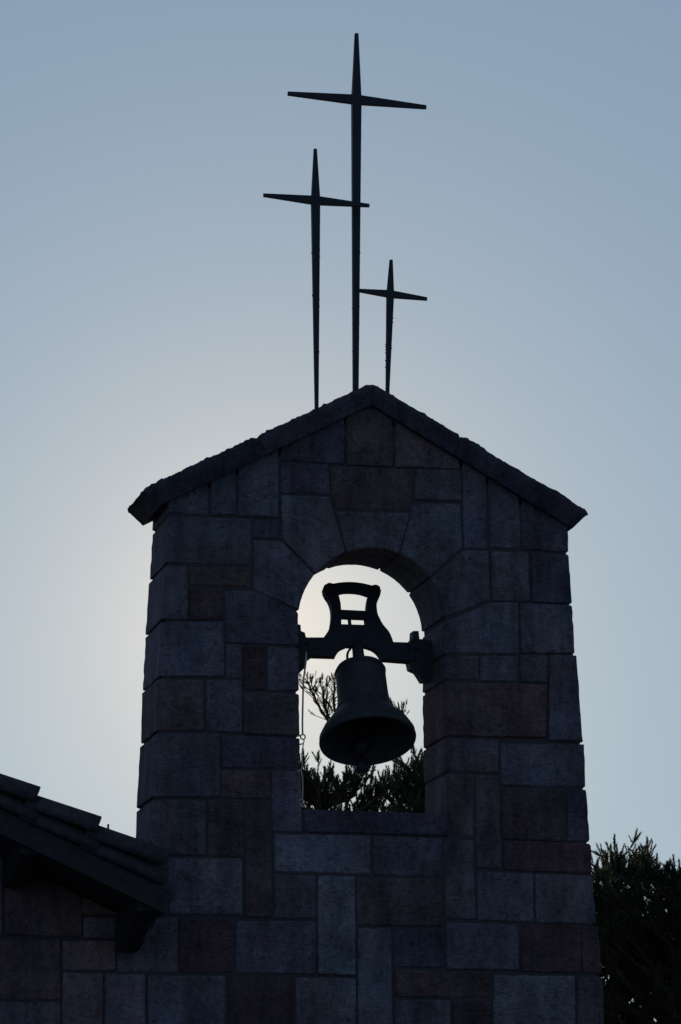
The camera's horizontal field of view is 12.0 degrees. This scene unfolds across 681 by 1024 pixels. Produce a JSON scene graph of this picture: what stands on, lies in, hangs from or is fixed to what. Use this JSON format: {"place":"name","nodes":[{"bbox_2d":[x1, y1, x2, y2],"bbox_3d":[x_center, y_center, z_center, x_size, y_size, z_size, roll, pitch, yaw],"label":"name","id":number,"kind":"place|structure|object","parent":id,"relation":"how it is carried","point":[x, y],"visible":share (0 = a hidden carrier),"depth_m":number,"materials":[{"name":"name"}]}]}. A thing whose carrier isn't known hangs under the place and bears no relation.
{"place":"outdoors","nodes":[
{"label":"outdoors","id":0,"kind":"place"},
{"bbox_2d":[0,773,174,1023],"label":"chapel","id":1,"kind":"structure","parent":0,"point":[75,883],"depth_m":19.55,"materials":[{"name":"stone"}]},
{"bbox_2d":[0,0,680,1021],"label":"sky","id":2,"kind":"structure","parent":0,"point":[156,307],"materials":[{"name":"blue"}]},
{"label":"ground","id":3,"kind":"structure","parent":0,"visible":0},
{"bbox_2d":[117,385,603,1023],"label":"bell gable","id":4,"kind":"structure","parent":3,"relation":"on","point":[465,897],"depth_m":20.39,"materials":[{"name":"stone"}]},
{"bbox_2d":[297,652,306,806],"bbox_3d":[-0.243,1.368,20.323,0.051,0.996,0.101,-1,-13,6],"label":"bell cable","id":5,"kind":"object","parent":4,"relation":"hanging from","point":[303,734],"visible":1,"depth_m":20.36,"materials":[{"name":"black"}]},
{"bbox_2d":[263,149,369,408],"bbox_3d":[-0.159,-1.467,21.163,0.709,1.920,0.051,2,-13,-9],"label":"cross","id":6,"kind":"object","parent":4,"relation":"on","point":[315,200],"visible":0.98,"depth_m":21.23,"materials":[{"name":"black paint"}]},
{"bbox_2d":[287,33,425,390],"bbox_3d":[0.112,-1.933,21.422,0.944,2.636,0.056,2,-13,-10],"label":"cross","id":7,"kind":"object","parent":4,"relation":"on","point":[356,99],"visible":0.98,"depth_m":21.51,"materials":[{"name":"black paint"}]},
{"bbox_2d":[304,582,415,773],"bbox_3d":[0.156,1.014,20.595,0.743,1.294,0.759,3,-13,-13],"label":"church bell","id":8,"kind":"object","parent":4,"relation":"hanging from","point":[368,722],"visible":1,"depth_m":20.61,"materials":[{"name":"metal"}]},
{"bbox_2d":[360,260,426,392],"bbox_3d":[0.348,-1.163,21.302,0.452,1.044,0.044,1,-13,-5],"label":"cross","id":9,"kind":"object","parent":4,"relation":"on","point":[390,294],"visible":0.99,"depth_m":21.34,"materials":[{"name":"black paint"}]},
{"bbox_2d":[297,671,424,812],"bbox_3d":[-0.188,5.135,32.019,2.227,7.300,2.330,3,-13,-13],"label":"pine tree","id":10,"kind":"object","parent":3,"relation":"on","point":[320,794],"visible":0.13,"depth_m":32.56,"materials":[{"name":"green plant"}]},
{"bbox_2d":[363,745,426,812],"bbox_3d":[0.969,5.661,33.285,2.248,6.831,2.251,3,-13,-13],"label":"pine tree","id":11,"kind":"object","parent":3,"relation":"on","point":[412,782],"visible":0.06,"depth_m":33.94,"materials":[{"name":"green plant"}]},
{"bbox_2d":[589,826,677,1023],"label":"pine tree","id":12,"kind":"object","parent":3,"relation":"on","point":[630,859],"visible":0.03,"depth_m":33.20,"materials":[{"name":"green plant"}]},
{"bbox_2d":[589,843,680,1023],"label":"pine tree","id":13,"kind":"object","parent":3,"relation":"on","point":[652,954],"visible":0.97,"depth_m":31.67,"materials":[{"name":"green plant"}]}
]}

